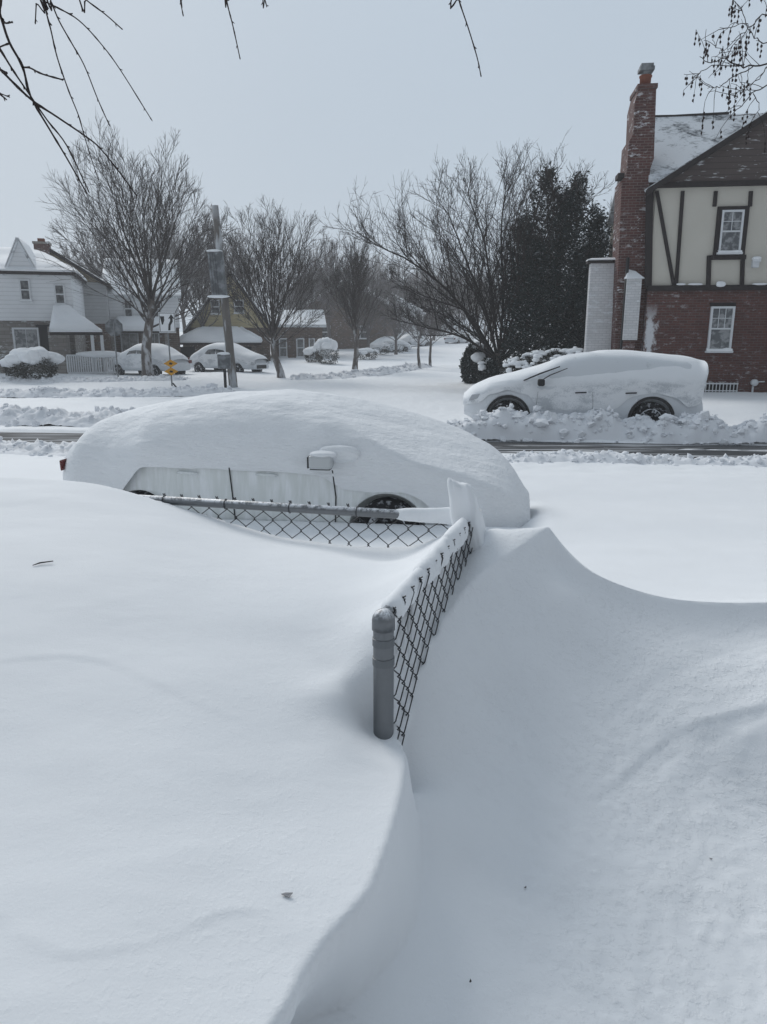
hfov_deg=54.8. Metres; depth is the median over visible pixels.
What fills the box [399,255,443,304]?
bare tree
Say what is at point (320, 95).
sky
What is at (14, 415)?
snow bank
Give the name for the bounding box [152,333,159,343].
window
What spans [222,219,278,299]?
bare tree
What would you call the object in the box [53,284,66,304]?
window
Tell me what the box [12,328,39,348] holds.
window
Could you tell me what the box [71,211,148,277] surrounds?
bare tree
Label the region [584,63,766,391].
brick house
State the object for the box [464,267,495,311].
bare tree
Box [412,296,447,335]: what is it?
distant house
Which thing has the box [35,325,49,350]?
front door
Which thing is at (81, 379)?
snow bank
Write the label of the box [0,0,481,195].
overhanging tree
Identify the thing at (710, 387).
basement window
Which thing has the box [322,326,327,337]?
window
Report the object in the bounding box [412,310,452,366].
bare tree
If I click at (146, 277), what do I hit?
bare tree
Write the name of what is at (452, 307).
bare tree
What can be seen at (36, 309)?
white house
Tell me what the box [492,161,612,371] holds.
evergreen tree
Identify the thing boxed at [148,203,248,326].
bare tree
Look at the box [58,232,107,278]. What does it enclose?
bare tree
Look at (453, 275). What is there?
bare tree
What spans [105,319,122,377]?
stop sign
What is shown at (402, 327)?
bare tree
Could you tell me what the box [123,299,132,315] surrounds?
window
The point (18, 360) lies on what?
bush
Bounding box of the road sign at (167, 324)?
[158,312,177,385]
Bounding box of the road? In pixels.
[0,432,766,458]
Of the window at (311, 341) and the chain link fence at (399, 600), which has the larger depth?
the window at (311, 341)
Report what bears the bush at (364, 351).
on the ground
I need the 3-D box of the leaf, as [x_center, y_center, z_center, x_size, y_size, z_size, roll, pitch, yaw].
[-0.198,0.783,1.515,0.023,0.005,0.010,3,14,13]
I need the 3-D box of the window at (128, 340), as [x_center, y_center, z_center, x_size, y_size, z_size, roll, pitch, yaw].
[-15.792,-10.470,46.069,1.072,1.395,0.090,-4,14,-15]
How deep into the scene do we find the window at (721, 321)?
21.94 m
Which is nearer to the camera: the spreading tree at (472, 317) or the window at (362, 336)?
the spreading tree at (472, 317)
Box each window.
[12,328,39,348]
[18,279,32,301]
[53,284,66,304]
[120,333,138,351]
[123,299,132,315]
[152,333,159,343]
[180,347,194,356]
[210,300,220,314]
[233,300,244,313]
[279,338,287,357]
[296,338,304,357]
[309,338,314,357]
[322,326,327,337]
[359,326,369,338]
[704,382,737,391]
[705,306,735,352]
[716,210,744,254]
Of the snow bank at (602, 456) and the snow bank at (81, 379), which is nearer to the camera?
the snow bank at (602, 456)
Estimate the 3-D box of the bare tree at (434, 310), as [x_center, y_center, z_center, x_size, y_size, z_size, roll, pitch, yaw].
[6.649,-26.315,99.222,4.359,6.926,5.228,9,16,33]
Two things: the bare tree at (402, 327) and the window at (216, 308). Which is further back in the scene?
the window at (216, 308)
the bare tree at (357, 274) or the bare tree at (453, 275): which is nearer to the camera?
the bare tree at (357, 274)
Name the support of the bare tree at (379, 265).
on the ground
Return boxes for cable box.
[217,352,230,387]
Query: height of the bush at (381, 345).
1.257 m
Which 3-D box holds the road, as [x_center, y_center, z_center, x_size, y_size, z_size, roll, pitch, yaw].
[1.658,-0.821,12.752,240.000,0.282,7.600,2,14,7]
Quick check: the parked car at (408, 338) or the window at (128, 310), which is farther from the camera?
the parked car at (408, 338)
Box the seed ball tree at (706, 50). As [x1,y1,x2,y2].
[683,0,766,154]
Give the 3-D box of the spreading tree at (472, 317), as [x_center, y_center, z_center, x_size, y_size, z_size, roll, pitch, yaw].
[3.550,-9.678,29.235,12.281,9.641,6.842,0,14,0]
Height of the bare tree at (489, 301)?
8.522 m
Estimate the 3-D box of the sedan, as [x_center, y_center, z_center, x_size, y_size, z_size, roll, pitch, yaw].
[-0.833,-0.536,8.095,4.800,1.561,2.308,2,14,7]
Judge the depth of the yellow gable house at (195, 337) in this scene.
51.25 m
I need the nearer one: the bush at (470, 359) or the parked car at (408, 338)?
the bush at (470, 359)
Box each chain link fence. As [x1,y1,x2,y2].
[130,478,485,555]
[372,518,472,744]
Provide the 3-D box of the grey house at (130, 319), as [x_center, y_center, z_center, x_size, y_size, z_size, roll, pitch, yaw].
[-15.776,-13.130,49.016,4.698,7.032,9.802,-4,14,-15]
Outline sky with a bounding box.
[0,0,766,331]
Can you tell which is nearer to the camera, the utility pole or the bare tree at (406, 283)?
the utility pole
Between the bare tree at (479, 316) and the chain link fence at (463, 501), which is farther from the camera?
the bare tree at (479, 316)
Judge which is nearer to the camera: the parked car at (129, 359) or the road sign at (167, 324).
the road sign at (167, 324)
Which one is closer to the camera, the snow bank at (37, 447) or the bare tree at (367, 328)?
the snow bank at (37, 447)
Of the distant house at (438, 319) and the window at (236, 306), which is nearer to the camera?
the window at (236, 306)
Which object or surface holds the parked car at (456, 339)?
on the ground
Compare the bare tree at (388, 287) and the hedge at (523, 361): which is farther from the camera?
the bare tree at (388, 287)
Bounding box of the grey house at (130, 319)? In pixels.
[102,258,180,352]
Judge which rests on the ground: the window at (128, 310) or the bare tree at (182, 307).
the bare tree at (182, 307)
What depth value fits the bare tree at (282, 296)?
82.41 m
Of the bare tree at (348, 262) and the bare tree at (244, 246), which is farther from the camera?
the bare tree at (348, 262)
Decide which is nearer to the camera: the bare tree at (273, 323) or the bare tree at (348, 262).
the bare tree at (273, 323)
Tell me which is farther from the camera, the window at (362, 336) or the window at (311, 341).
the window at (362, 336)
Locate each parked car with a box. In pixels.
[108,343,191,375]
[188,343,269,371]
[370,336,411,351]
[399,333,433,345]
[444,332,468,343]
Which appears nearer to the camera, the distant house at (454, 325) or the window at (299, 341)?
the window at (299, 341)
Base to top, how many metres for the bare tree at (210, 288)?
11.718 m
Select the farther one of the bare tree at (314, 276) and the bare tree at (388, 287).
the bare tree at (388, 287)
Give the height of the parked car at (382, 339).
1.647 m
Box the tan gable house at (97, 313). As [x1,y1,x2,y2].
[32,238,111,366]
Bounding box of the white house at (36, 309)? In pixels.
[0,237,119,373]
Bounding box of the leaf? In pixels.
[282,892,292,896]
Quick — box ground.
[0,331,766,1023]
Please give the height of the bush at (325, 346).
1.926 m
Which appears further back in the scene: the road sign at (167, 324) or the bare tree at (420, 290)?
the bare tree at (420, 290)
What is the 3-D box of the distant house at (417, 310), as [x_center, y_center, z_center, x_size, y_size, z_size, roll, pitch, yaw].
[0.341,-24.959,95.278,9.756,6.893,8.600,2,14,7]
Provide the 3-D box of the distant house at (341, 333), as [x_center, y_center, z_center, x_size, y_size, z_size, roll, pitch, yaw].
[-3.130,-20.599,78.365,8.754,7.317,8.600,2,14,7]
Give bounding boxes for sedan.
[59,389,529,527]
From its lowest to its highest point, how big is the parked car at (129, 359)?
1.647 m
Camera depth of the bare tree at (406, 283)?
92.65 m
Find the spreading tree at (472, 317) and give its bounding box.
[314,125,613,374]
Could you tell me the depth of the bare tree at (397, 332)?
65.55 m
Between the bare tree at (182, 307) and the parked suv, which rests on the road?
the parked suv
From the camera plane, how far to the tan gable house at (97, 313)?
43.09 m
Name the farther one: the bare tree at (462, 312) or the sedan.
the bare tree at (462, 312)
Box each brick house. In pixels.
[268,310,325,357]
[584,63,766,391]
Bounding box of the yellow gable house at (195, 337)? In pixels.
[180,272,270,360]
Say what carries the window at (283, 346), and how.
in the brown brick house at (295, 348)
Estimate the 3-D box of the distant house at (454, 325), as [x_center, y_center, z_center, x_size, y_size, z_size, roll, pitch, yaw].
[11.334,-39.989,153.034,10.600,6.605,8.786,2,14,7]
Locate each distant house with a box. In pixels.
[307,280,397,348]
[390,293,425,337]
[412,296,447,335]
[446,311,462,331]
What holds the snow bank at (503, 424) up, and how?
on the ground
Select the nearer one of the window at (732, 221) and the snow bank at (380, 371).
the window at (732, 221)
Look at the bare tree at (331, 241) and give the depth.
68.84 m
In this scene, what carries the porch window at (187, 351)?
in the yellow gable house at (195, 337)
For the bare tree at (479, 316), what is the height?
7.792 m
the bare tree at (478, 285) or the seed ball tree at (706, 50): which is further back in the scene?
the bare tree at (478, 285)
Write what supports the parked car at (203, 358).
on the ground
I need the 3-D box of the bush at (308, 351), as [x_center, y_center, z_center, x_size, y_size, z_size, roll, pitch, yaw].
[-4.816,-11.043,51.966,1.749,1.240,1.332,0,14,0]
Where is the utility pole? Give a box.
[207,205,237,387]
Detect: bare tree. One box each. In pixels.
[34,109,240,376]
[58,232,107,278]
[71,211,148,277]
[140,207,215,333]
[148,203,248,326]
[191,248,253,302]
[203,196,344,377]
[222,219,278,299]
[261,247,337,316]
[266,271,307,309]
[288,227,359,338]
[316,225,393,369]
[326,247,370,285]
[339,273,403,356]
[365,249,387,288]
[366,260,403,324]
[372,291,416,354]
[386,256,422,304]
[396,304,439,368]
[397,273,430,306]
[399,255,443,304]
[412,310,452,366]
[418,290,450,340]
[428,274,466,310]
[434,262,472,289]
[434,271,467,330]
[453,296,467,331]
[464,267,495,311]
[472,287,498,337]
[478,279,510,338]
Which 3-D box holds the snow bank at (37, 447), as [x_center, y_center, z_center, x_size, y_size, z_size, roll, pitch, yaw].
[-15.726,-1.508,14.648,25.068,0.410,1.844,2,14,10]
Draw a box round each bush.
[0,346,64,378]
[1,365,25,376]
[303,346,322,361]
[313,337,339,363]
[358,348,378,359]
[370,342,389,354]
[382,339,410,352]
[459,342,488,383]
[477,357,499,382]
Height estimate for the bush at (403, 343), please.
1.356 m
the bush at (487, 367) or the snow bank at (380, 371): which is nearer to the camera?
the bush at (487, 367)
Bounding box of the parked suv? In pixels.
[463,350,708,420]
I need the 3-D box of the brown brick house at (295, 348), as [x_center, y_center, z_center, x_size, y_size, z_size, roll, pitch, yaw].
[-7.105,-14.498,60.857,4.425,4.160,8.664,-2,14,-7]
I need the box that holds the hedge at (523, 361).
[500,346,583,373]
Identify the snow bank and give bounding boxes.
[0,374,190,382]
[0,383,235,397]
[0,403,134,427]
[0,436,75,457]
[284,362,433,379]
[447,403,766,444]
[504,449,766,466]
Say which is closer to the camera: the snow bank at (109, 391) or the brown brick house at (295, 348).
the snow bank at (109, 391)
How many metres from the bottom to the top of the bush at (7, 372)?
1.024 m
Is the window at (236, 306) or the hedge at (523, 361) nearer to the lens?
the hedge at (523, 361)
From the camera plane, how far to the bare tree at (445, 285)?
127.12 m
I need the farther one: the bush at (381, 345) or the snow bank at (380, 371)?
the bush at (381, 345)
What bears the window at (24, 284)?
in the white house at (36, 309)

